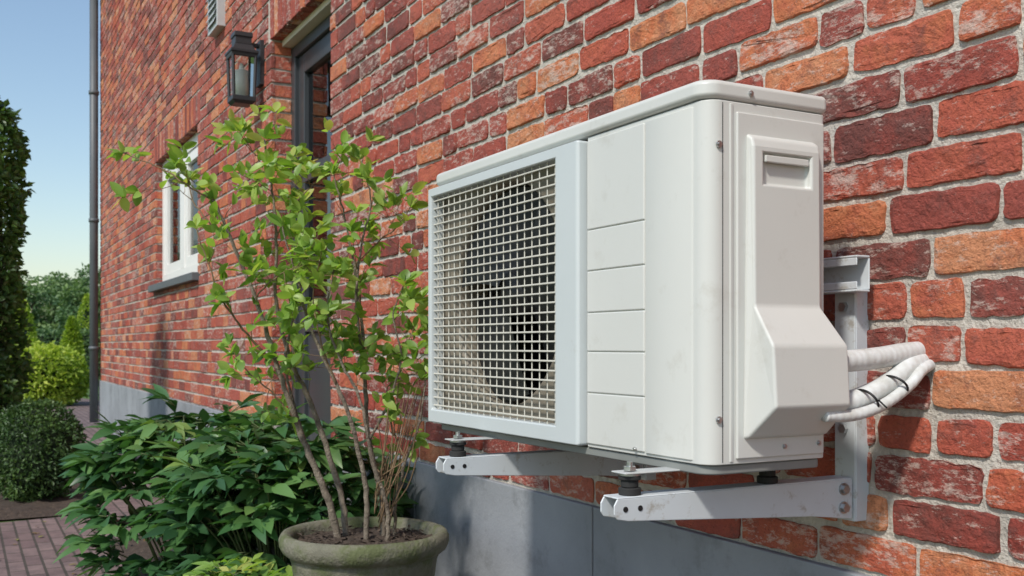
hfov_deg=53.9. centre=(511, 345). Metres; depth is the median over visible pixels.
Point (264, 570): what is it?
groundcover plant
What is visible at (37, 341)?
golden shrub
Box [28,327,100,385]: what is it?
clipped hedge
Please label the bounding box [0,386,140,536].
ground
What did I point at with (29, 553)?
paved path
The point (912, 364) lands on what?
refrigerant pipes
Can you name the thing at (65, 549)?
fallen leaves
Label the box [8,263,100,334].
distant trees
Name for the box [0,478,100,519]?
garden soil
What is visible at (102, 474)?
peony plant
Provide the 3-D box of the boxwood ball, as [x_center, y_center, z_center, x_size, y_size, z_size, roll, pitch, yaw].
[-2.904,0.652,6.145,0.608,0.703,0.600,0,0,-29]
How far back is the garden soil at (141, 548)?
4.65 m
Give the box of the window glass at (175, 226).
[170,160,198,263]
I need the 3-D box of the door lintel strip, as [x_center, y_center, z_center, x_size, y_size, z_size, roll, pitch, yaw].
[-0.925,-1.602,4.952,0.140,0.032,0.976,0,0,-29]
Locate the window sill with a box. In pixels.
[148,272,199,292]
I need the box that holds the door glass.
[310,57,331,315]
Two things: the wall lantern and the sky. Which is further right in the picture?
the wall lantern
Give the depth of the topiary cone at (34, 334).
21.98 m
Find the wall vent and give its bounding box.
[206,0,225,37]
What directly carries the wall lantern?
attached to the facade bricks
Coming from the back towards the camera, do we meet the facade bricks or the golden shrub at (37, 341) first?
the golden shrub at (37, 341)
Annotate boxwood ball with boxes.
[0,396,88,502]
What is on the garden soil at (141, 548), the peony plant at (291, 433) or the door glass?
the peony plant at (291, 433)
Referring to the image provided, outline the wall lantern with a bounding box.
[225,30,264,107]
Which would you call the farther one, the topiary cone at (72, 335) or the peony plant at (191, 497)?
the topiary cone at (72, 335)
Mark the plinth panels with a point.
(495, 527)
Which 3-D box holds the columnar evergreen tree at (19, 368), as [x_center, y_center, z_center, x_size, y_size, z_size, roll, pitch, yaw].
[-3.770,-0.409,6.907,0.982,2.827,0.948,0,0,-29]
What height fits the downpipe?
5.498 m
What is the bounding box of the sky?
[0,0,100,311]
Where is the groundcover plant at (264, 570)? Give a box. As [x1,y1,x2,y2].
[182,552,292,575]
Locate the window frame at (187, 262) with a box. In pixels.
[162,133,198,280]
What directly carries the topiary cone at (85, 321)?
on the ground
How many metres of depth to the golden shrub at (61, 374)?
15.70 m
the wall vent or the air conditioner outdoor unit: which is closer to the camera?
the air conditioner outdoor unit
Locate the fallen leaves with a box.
[13,517,144,574]
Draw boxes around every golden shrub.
[3,340,88,405]
[9,331,40,356]
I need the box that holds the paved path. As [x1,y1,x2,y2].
[0,398,177,575]
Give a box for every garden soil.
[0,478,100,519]
[114,536,193,575]
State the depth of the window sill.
7.47 m
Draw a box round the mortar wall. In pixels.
[101,0,1023,575]
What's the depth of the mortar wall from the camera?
1.92 m
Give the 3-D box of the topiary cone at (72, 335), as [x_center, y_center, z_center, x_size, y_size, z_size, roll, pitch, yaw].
[-8.299,0.232,19.004,0.605,1.626,0.603,0,0,-29]
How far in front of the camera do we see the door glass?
5.09 m
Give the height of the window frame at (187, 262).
1.038 m
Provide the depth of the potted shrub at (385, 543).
2.88 m
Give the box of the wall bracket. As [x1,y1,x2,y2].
[436,255,869,521]
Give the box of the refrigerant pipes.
[821,342,935,421]
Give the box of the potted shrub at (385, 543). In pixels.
[106,102,448,575]
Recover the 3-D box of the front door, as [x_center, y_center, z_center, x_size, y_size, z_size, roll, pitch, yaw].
[-0.903,-0.377,4.964,0.090,2.414,0.980,0,0,-29]
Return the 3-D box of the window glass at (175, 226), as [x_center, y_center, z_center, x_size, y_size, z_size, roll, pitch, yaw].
[-2.517,-1.022,7.797,0.003,0.875,1.590,0,0,-29]
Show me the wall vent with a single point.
(216, 13)
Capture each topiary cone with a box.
[16,299,37,342]
[59,315,88,396]
[76,292,99,334]
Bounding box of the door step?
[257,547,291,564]
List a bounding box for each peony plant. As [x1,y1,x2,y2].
[52,383,305,575]
[141,402,418,575]
[153,410,327,553]
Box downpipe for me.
[89,0,98,421]
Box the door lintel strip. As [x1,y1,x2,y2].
[282,0,330,47]
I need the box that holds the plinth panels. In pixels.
[99,380,870,575]
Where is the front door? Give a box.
[292,14,331,514]
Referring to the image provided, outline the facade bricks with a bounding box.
[100,0,1023,575]
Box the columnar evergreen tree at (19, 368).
[0,98,37,423]
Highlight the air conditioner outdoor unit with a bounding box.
[428,80,849,474]

